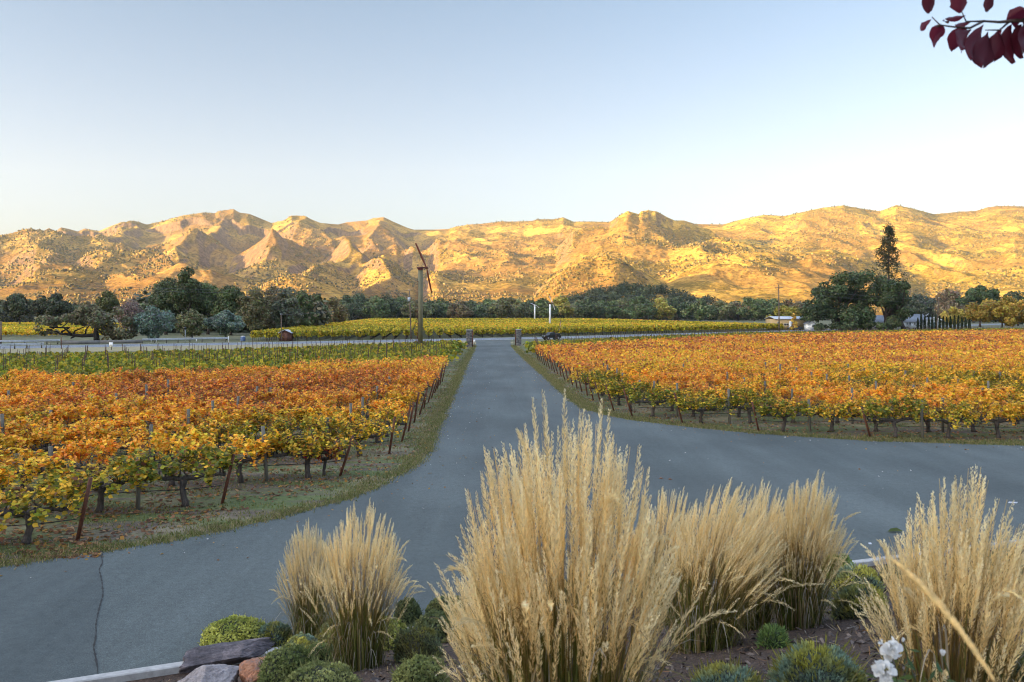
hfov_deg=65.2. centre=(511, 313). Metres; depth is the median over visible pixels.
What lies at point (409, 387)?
grapevine
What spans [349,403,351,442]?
wooden post
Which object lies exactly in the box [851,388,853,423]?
wooden post
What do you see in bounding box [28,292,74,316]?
oak tree
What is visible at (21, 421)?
grapevine
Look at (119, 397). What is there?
grapevine
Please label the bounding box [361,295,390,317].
oak tree
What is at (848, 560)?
green shrub
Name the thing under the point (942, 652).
white flower
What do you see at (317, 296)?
oak tree
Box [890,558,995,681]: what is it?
grass stalk
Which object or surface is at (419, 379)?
grapevine
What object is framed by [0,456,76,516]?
grapevine
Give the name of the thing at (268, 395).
grapevine
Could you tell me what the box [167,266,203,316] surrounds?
oak tree
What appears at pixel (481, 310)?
oak tree
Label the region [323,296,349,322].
oak tree
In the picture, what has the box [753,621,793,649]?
green sprigs
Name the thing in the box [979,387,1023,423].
grapevine
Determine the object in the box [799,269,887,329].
oak tree
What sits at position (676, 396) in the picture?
wooden post
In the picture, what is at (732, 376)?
grapevine
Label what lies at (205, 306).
oak tree
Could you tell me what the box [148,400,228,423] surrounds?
grapevine
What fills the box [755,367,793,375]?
grapevine
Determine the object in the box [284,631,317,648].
round shrub
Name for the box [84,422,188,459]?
grapevine
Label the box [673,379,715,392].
grapevine
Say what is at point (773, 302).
oak tree
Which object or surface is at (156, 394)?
grapevine
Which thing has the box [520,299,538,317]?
oak tree
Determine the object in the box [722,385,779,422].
grapevine
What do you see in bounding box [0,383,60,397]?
grapevine
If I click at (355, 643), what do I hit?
ornamental grass
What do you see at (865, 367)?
grapevine
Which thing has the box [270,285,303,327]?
oak tree
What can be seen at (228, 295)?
oak tree
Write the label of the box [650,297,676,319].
oak tree
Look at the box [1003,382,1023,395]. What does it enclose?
grapevine
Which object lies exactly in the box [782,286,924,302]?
power line
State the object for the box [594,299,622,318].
oak tree
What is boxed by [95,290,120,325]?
oak tree
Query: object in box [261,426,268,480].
wooden post
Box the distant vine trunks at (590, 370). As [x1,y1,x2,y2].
[377,358,992,385]
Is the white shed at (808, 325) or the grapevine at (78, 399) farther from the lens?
the white shed at (808, 325)
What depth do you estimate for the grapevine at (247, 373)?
48.64 m
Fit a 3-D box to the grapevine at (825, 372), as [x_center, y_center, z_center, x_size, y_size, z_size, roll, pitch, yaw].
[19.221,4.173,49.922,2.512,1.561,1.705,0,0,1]
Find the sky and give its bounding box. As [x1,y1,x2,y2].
[0,0,1023,234]
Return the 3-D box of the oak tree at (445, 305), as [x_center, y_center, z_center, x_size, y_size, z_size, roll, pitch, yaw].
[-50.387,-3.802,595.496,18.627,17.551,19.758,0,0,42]
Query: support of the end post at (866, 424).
on the ground at (286, 499)
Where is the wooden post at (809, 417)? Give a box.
[807,399,810,431]
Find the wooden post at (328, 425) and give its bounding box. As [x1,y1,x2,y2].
[326,417,329,455]
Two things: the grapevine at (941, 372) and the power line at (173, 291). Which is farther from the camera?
the power line at (173, 291)
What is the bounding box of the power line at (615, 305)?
[409,285,774,305]
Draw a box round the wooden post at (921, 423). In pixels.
[920,400,923,437]
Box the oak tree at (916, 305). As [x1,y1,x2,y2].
[903,294,930,313]
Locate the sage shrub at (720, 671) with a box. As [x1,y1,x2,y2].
[683,653,765,681]
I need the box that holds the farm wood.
[899,293,1000,322]
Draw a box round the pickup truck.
[542,332,560,339]
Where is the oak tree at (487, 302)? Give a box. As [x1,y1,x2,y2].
[477,298,496,317]
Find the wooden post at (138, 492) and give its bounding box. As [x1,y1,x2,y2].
[136,457,140,509]
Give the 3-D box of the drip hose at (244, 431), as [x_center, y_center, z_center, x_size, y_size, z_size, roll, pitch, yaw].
[-18.579,4.194,23.408,29.999,0.594,0.042,0,0,-18]
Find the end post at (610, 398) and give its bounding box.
[606,385,614,410]
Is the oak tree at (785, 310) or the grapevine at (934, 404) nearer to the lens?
the grapevine at (934, 404)
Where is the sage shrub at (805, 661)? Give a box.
[756,631,875,681]
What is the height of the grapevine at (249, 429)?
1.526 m
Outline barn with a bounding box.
[764,316,805,329]
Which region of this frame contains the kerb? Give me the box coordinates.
[49,539,1020,681]
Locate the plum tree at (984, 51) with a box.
[920,0,1023,67]
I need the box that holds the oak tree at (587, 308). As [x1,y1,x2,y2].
[574,297,606,317]
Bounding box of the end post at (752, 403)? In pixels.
[751,402,759,430]
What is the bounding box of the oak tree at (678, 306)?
[665,296,693,320]
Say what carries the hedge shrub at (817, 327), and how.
on the ground at (286, 499)
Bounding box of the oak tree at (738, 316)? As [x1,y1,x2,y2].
[727,301,751,320]
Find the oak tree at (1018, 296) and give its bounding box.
[1003,290,1023,325]
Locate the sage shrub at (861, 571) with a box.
[826,561,885,596]
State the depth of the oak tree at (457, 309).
549.61 m
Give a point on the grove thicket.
(318, 307)
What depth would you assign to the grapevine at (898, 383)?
42.68 m
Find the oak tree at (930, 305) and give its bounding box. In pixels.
[918,297,941,318]
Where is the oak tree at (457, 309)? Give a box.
[446,301,473,317]
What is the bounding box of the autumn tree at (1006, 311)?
[962,295,1023,327]
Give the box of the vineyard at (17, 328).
[2,322,126,335]
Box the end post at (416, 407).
[413,392,419,422]
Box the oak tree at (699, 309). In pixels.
[680,298,717,320]
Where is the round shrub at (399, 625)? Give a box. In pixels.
[372,613,408,650]
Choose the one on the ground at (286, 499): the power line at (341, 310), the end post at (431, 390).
the end post at (431, 390)
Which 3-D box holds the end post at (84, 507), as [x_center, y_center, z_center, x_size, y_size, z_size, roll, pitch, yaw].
[-9.261,4.270,17.291,0.074,1.502,0.084,13,1,0]
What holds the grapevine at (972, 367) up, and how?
on the ground at (286, 499)
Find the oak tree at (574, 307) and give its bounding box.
[570,299,582,317]
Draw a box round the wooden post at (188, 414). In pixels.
[187,409,189,435]
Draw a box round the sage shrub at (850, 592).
[827,576,889,619]
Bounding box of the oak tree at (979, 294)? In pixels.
[955,285,1000,326]
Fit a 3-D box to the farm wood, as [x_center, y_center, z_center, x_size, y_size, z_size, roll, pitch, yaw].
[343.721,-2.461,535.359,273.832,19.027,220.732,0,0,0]
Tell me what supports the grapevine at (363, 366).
on the ground at (286, 499)
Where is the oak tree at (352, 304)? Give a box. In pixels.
[339,295,361,320]
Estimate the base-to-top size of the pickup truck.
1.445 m
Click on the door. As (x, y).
(286, 336)
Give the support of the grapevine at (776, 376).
on the ground at (286, 499)
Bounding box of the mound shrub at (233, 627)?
[197,611,264,645]
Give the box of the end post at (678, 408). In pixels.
[674,393,682,422]
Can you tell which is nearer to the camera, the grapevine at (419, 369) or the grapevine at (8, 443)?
the grapevine at (8, 443)
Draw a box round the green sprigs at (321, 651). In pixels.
[308,640,332,661]
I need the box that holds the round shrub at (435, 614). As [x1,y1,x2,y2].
[414,608,456,642]
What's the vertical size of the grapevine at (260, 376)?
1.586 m
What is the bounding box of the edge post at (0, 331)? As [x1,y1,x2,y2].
[0,321,1,343]
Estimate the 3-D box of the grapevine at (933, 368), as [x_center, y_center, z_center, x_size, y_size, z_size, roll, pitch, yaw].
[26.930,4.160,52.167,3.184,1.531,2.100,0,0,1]
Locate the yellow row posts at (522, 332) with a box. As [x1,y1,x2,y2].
[252,324,782,340]
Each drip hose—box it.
[3,494,76,525]
[16,443,339,478]
[16,466,221,499]
[22,425,388,459]
[29,416,401,447]
[690,401,1015,413]
[759,407,1011,421]
[876,412,994,427]
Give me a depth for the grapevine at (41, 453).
21.52 m
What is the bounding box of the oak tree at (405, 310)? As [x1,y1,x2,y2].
[401,299,432,317]
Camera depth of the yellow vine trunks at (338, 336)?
173.47 m
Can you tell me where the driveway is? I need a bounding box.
[94,340,1023,673]
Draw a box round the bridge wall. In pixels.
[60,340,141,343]
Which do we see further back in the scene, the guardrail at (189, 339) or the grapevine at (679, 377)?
the guardrail at (189, 339)
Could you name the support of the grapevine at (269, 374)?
on the ground at (286, 499)
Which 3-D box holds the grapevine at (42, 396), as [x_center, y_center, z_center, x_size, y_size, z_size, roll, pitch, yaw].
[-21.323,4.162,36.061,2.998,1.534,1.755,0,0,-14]
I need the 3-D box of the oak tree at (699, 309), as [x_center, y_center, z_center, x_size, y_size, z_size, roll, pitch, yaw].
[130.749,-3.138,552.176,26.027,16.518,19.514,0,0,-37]
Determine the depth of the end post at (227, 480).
20.67 m
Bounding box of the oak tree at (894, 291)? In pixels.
[865,279,914,329]
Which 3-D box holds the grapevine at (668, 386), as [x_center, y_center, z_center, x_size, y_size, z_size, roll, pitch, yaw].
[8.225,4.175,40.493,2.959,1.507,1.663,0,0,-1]
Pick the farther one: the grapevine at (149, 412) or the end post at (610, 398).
the end post at (610, 398)
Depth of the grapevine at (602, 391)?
42.91 m
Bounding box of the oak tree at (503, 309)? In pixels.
[486,296,517,317]
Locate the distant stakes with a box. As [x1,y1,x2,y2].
[140,326,1017,357]
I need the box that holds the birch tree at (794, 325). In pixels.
[789,313,797,330]
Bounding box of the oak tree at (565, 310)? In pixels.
[553,295,573,317]
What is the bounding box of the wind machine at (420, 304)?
[415,243,431,343]
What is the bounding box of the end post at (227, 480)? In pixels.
[220,454,235,503]
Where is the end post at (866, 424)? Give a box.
[861,406,870,436]
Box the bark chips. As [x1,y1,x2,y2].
[160,549,1023,681]
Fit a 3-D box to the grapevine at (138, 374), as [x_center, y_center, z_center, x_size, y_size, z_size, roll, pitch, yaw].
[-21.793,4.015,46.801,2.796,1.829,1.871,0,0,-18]
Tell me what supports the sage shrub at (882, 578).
on the garden soil
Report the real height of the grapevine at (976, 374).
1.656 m
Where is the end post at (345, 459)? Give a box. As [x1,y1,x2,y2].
[339,435,353,475]
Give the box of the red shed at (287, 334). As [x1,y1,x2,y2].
[279,329,292,340]
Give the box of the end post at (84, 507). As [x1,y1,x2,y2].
[75,477,92,540]
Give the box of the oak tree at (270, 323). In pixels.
[264,284,281,328]
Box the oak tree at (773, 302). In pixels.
[761,298,783,315]
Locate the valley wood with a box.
[348,299,829,319]
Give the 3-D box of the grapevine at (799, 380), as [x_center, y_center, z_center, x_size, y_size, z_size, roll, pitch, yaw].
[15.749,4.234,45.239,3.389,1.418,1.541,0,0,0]
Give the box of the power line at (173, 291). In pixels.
[5,282,408,293]
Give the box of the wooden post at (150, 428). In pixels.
[149,424,152,456]
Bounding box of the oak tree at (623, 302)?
[615,297,635,318]
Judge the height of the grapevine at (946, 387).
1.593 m
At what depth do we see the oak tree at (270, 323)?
194.79 m
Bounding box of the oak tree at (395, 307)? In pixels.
[380,294,401,317]
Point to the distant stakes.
(536, 340)
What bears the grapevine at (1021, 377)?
on the ground at (286, 499)
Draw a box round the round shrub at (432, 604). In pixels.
[424,594,464,616]
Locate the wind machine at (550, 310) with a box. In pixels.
[549,296,554,322]
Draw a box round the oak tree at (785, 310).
[765,304,801,317]
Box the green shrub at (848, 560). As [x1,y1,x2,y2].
[819,553,855,578]
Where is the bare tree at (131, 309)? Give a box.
[113,298,144,329]
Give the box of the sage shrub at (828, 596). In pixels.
[817,584,832,605]
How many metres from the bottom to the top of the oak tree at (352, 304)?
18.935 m
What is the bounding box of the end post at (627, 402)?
[623,389,632,415]
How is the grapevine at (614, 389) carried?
on the ground at (286, 499)
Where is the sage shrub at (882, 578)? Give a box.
[878,564,901,583]
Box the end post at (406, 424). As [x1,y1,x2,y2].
[401,406,411,441]
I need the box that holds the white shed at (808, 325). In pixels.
[803,321,815,329]
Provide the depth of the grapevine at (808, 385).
40.49 m
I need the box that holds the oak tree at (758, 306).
[736,297,770,320]
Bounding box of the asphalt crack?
[93,553,103,673]
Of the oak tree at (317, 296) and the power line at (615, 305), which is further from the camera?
the oak tree at (317, 296)
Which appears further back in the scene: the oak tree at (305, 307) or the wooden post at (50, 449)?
the oak tree at (305, 307)
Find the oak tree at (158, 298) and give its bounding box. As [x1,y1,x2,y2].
[146,277,183,334]
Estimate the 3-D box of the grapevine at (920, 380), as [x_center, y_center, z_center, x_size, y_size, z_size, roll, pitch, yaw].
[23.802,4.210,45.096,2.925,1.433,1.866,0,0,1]
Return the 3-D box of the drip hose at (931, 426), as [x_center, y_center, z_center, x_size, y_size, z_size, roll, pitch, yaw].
[29.198,4.194,31.456,30.001,0.594,0.043,0,0,1]
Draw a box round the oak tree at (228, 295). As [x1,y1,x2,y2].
[210,284,243,334]
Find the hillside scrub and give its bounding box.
[0,205,1023,312]
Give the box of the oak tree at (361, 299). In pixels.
[351,291,371,318]
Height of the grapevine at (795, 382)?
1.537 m
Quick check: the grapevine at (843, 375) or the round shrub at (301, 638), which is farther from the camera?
the grapevine at (843, 375)
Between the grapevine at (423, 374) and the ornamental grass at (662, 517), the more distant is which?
the grapevine at (423, 374)
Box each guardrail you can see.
[0,339,59,343]
[0,343,43,348]
[142,337,227,342]
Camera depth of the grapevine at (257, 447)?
23.19 m
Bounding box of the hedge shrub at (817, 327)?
[813,323,824,330]
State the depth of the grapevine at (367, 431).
27.58 m
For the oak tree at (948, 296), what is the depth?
343.07 m
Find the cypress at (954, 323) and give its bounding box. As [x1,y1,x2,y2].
[953,315,955,328]
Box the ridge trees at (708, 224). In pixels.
[151,204,1019,225]
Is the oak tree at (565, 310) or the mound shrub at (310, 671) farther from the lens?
the oak tree at (565, 310)
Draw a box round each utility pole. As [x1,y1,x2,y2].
[408,291,411,338]
[775,285,782,331]
[936,297,938,328]
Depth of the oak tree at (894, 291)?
239.60 m
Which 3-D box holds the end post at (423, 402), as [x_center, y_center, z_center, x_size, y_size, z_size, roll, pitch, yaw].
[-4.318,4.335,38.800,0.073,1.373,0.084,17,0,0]
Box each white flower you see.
[864,636,902,681]
[871,660,897,681]
[893,637,928,681]
[929,649,955,681]
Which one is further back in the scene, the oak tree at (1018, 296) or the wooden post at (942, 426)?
the oak tree at (1018, 296)
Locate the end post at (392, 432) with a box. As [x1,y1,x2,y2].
[388,417,395,453]
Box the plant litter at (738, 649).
[167,572,998,681]
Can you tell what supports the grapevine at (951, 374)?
on the ground at (286, 499)
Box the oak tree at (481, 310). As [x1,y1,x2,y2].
[465,300,487,317]
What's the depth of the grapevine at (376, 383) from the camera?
43.22 m
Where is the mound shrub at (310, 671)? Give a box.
[281,654,364,681]
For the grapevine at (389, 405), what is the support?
on the ground at (286, 499)
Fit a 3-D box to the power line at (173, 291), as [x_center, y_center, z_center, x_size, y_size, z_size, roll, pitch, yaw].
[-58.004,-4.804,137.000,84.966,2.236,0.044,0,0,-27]
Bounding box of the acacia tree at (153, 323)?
[132,305,174,340]
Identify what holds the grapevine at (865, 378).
on the ground at (286, 499)
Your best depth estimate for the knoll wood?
860.65 m
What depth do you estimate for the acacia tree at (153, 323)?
144.50 m
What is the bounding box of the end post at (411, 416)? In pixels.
[408,402,414,430]
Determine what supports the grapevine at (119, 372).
on the ground at (286, 499)
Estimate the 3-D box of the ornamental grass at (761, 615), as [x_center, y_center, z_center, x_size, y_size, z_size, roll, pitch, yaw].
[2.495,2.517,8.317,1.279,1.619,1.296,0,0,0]
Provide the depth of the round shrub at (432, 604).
12.62 m
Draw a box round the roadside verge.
[0,340,514,352]
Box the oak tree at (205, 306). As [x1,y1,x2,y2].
[195,281,220,333]
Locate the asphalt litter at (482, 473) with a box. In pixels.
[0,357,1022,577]
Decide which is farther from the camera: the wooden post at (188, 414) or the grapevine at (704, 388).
the grapevine at (704, 388)
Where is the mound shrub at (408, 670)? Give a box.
[389,647,452,681]
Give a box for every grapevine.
[0,367,46,380]
[0,369,18,387]
[0,375,33,392]
[0,380,40,391]
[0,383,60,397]
[0,394,40,414]
[0,401,50,423]
[0,405,65,429]
[0,416,34,440]
[0,429,44,456]
[0,443,72,486]
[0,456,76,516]
[0,465,100,543]
[2,417,93,457]
[4,389,73,407]
[14,371,61,390]
[14,419,121,458]
[15,375,71,393]
[16,391,86,414]
[17,401,106,434]
[26,385,95,401]
[28,378,84,402]
[32,450,159,512]
[37,401,121,444]
[40,369,87,381]
[46,433,152,484]
[50,373,87,384]
[59,387,122,407]
[61,371,115,390]
[61,413,149,454]
[71,376,125,391]
[72,392,139,415]
[76,372,132,383]
[78,382,135,396]
[80,394,157,420]
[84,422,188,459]
[91,387,156,399]
[92,377,148,391]
[99,440,241,506]
[105,401,171,426]
[110,366,149,382]
[114,367,165,383]
[114,379,163,394]
[118,392,175,423]
[122,427,217,485]
[124,380,177,396]
[127,411,214,451]
[133,376,178,387]
[133,390,197,418]
[142,367,179,382]
[147,369,198,380]
[147,375,198,393]
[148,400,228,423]
[148,419,233,463]
[150,389,190,401]
[158,378,223,403]
[164,368,197,373]
[168,388,223,408]
[171,369,218,382]
[172,395,248,427]
[178,375,236,391]
[182,408,259,449]
[183,366,223,374]
[190,384,240,402]
[192,428,301,482]
[195,371,230,384]
[205,414,288,460]
[206,378,258,395]
[206,388,273,403]
[207,373,246,384]
[208,402,272,438]
[210,368,243,376]
[219,364,255,375]
[221,371,260,379]
[223,373,276,403]
[229,385,273,401]
[233,364,275,379]
[234,395,292,425]
[239,406,310,432]
[245,373,284,387]
[246,365,281,372]
[249,378,293,394]
[251,370,293,391]
[253,386,307,405]
[256,400,328,422]
[262,373,306,388]
[263,385,321,408]
[267,425,366,477]
[268,413,349,457]
[271,370,315,382]
[277,362,312,372]
[278,390,342,413]
[284,377,328,392]
[285,366,323,391]
[290,387,345,414]
[293,404,365,429]
[296,365,332,372]
[297,373,340,390]
[298,368,348,384]
[300,400,368,433]
[303,434,345,475]
[304,382,356,396]
[318,367,354,375]
[319,376,364,392]
[323,389,379,409]
[324,385,386,402]
[324,414,410,455]
[331,373,369,387]
[340,368,375,385]
[341,398,415,427]
[344,402,412,442]
[347,381,388,410]
[349,367,385,378]
[354,361,391,371]
[354,372,400,386]
[354,376,397,388]
[365,389,428,419]
[369,369,409,380]
[373,365,412,376]
[378,382,424,413]
[381,370,436,402]
[386,382,427,399]
[396,369,439,381]
[397,371,435,387]
[403,364,439,378]
[567,367,604,388]
[572,368,614,382]
[579,370,622,395]
[589,374,633,399]
[590,381,638,404]
[594,364,633,377]
[595,377,656,410]
[608,367,649,380]
[616,373,656,383]
[625,385,680,416]
[626,372,669,400]
[633,376,684,404]
[637,367,669,385]
[642,370,673,382]
[648,381,696,410]
[653,369,690,383]
[659,365,700,372]
[659,372,706,385]
[659,393,734,422]
[660,386,715,416]
[672,365,707,379]
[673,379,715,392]
[679,383,734,410]
[684,368,718,384]
[693,370,741,387]
[698,366,737,375]
[704,365,745,377]
[713,375,752,398]
[714,382,761,416]
[719,371,758,381]
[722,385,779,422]
[725,379,778,407]
[730,375,775,387]
[731,366,763,375]
[737,365,780,381]
[750,376,795,395]
[751,372,791,382]
[751,396,818,431]
[753,383,803,412]
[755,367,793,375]
[761,383,817,398]
[762,393,819,422]
[772,370,804,378]
[772,376,802,388]
[776,378,830,389]
[783,368,823,382]
[786,368,822,374]
[790,396,858,431]
[794,385,848,416]
[800,373,843,387]
[802,370,835,376]
[804,388,864,422]
[813,378,865,394]
[813,384,856,400]
[814,373,859,382]
[822,366,854,375]
[831,368,875,377]
[837,373,885,386]
[842,385,886,400]
[846,366,881,376]
[846,380,896,399]
[846,397,908,431]
[853,370,894,382]
[853,378,905,388]
[856,393,907,423]
[857,393,928,437]
[858,369,902,376]
[873,373,918,387]
[880,385,932,405]
[881,367,918,378]
[887,373,928,385]
[889,390,956,423]
[890,383,932,397]
[894,381,946,387]
[899,395,961,431]
[901,367,939,382]
[906,376,951,385]
[913,366,955,373]
[913,369,961,382]
[916,380,981,394]
[916,399,986,437]
[922,383,972,415]
[931,368,972,381]
[934,386,1009,423]
[935,376,979,388]
[938,363,977,373]
[941,374,990,384]
[944,392,1008,431]
[947,361,985,371]
[954,369,997,381]
[954,382,1019,390]
[958,397,1023,437]
[967,386,1016,410]
[977,366,1012,374]
[977,379,1018,388]
[979,376,1023,385]
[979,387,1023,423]
[981,371,1022,383]
[996,368,1023,381]
[999,400,1023,431]
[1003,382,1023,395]
[1005,364,1023,372]
[1006,380,1023,388]
[1008,401,1023,415]
[1012,372,1023,383]
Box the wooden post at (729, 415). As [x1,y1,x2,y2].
[727,389,730,423]
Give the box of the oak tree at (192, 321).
[175,308,206,337]
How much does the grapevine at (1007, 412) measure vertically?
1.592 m
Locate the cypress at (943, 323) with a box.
[942,316,944,328]
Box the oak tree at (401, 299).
[391,296,413,317]
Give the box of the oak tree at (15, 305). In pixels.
[2,292,33,323]
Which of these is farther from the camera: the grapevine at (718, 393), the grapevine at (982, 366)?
the grapevine at (982, 366)
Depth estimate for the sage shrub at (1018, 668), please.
4.22 m
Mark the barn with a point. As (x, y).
(786, 321)
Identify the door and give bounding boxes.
[284,334,288,340]
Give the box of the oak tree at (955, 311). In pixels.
[940,306,966,327]
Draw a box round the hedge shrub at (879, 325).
[862,321,891,329]
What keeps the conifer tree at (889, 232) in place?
on the ground at (286, 499)
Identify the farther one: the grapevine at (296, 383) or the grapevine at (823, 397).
the grapevine at (296, 383)
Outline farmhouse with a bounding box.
[855,314,941,328]
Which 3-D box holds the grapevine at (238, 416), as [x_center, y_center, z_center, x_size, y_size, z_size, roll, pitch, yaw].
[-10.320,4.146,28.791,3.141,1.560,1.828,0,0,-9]
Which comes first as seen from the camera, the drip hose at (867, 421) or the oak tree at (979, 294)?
the drip hose at (867, 421)
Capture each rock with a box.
[177,664,238,681]
[179,637,274,673]
[239,656,264,681]
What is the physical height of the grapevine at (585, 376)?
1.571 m
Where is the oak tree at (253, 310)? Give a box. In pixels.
[235,286,270,333]
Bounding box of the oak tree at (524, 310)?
[507,296,531,317]
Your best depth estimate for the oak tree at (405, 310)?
550.68 m
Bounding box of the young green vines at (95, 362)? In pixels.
[0,327,1023,375]
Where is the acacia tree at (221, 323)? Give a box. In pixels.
[203,309,245,339]
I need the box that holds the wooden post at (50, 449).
[48,446,53,466]
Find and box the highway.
[0,323,1003,348]
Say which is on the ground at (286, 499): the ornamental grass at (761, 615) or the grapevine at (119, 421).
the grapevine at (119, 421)
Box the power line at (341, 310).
[286,300,407,314]
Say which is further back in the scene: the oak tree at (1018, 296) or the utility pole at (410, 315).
the oak tree at (1018, 296)
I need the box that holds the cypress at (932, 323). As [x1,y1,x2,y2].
[931,314,933,328]
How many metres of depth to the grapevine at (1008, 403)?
33.14 m
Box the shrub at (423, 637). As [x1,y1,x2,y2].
[391,621,446,663]
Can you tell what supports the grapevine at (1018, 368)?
on the ground at (286, 499)
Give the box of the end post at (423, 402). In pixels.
[419,390,427,414]
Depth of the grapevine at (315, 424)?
27.07 m
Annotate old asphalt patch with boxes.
[0,551,102,681]
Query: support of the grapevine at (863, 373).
on the ground at (286, 499)
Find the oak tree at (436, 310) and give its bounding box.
[423,300,444,317]
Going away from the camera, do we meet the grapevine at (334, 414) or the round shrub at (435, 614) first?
the round shrub at (435, 614)
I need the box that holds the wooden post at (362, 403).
[360,397,363,433]
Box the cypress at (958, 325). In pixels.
[957,315,959,328]
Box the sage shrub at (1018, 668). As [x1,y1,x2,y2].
[984,642,1023,681]
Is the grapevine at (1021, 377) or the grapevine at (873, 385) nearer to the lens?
the grapevine at (873, 385)
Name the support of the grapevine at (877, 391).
on the ground at (286, 499)
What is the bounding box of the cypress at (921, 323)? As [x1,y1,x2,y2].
[920,312,922,328]
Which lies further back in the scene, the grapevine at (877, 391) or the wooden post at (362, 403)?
the grapevine at (877, 391)
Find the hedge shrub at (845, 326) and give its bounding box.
[837,321,858,330]
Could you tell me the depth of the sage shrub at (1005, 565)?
9.85 m
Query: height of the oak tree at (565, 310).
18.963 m
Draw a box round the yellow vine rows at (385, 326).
[250,317,783,337]
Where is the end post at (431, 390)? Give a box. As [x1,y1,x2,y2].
[427,379,434,402]
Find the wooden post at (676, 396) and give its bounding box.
[676,383,677,416]
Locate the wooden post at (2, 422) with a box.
[0,414,5,457]
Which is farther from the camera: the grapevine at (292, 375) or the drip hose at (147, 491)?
the grapevine at (292, 375)
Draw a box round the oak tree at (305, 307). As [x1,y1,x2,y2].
[296,290,318,325]
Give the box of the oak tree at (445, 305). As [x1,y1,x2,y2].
[434,297,454,317]
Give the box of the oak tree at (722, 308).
[709,300,738,320]
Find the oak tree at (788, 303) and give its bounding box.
[781,299,804,315]
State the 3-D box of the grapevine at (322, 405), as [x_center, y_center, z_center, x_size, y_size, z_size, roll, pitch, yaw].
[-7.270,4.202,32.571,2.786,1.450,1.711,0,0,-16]
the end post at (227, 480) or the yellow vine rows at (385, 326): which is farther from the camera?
the yellow vine rows at (385, 326)
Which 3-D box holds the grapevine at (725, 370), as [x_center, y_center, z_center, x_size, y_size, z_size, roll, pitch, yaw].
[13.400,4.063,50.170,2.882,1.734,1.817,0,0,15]
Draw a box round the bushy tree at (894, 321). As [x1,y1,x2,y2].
[885,315,902,329]
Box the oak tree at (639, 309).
[621,294,658,318]
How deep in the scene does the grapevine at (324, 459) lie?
24.18 m
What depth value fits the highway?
137.32 m
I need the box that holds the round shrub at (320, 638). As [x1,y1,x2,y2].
[313,616,338,650]
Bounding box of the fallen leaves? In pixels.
[0,365,1022,558]
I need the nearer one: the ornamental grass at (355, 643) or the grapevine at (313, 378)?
the ornamental grass at (355, 643)
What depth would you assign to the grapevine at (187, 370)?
52.64 m
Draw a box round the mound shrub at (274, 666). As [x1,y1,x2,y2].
[251,641,318,681]
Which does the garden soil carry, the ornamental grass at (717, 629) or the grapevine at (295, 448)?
the ornamental grass at (717, 629)
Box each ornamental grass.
[269,517,342,637]
[299,497,423,671]
[419,389,736,681]
[627,486,706,626]
[642,479,822,654]
[706,479,817,630]
[749,471,866,630]
[843,464,1023,681]
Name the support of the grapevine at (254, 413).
on the ground at (286, 499)
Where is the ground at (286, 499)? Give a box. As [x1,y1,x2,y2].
[0,317,1023,565]
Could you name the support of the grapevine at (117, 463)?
on the ground at (286, 499)
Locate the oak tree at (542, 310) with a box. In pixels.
[531,298,558,317]
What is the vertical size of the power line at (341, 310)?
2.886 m
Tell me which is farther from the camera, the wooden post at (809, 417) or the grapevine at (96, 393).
the grapevine at (96, 393)
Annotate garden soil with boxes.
[126,547,1023,681]
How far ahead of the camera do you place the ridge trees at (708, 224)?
3534.64 m
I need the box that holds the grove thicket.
[132,291,331,332]
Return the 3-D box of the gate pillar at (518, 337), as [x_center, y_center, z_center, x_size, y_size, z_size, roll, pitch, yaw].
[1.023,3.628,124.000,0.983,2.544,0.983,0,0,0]
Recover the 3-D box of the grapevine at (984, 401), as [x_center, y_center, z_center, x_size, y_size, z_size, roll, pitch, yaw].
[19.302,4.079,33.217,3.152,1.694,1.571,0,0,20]
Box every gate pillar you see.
[466,330,471,346]
[516,329,521,345]
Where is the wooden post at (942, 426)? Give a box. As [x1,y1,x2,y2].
[941,398,943,431]
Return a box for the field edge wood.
[0,295,113,321]
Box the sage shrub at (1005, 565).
[985,548,1023,581]
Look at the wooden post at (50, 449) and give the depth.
21.70 m
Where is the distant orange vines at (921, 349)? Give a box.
[291,328,1023,375]
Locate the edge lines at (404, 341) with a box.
[47,324,1000,347]
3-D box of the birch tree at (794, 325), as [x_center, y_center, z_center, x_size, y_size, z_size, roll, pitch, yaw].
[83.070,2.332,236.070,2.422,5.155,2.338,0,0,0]
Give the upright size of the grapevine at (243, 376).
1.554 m
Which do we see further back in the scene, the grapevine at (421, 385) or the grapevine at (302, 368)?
the grapevine at (302, 368)
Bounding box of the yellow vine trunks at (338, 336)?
[267,330,675,340]
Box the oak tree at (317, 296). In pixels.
[312,293,329,321]
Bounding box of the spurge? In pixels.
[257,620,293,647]
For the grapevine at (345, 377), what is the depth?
45.23 m
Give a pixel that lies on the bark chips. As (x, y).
(859, 634)
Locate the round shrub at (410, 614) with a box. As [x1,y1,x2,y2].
[393,596,423,626]
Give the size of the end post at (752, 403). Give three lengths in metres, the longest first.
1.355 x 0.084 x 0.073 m
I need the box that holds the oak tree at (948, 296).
[934,288,964,316]
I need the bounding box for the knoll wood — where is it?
[565,281,718,318]
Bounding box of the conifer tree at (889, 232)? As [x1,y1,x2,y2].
[872,223,909,294]
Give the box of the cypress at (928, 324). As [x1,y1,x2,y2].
[927,316,929,328]
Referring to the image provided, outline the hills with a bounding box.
[0,205,1023,314]

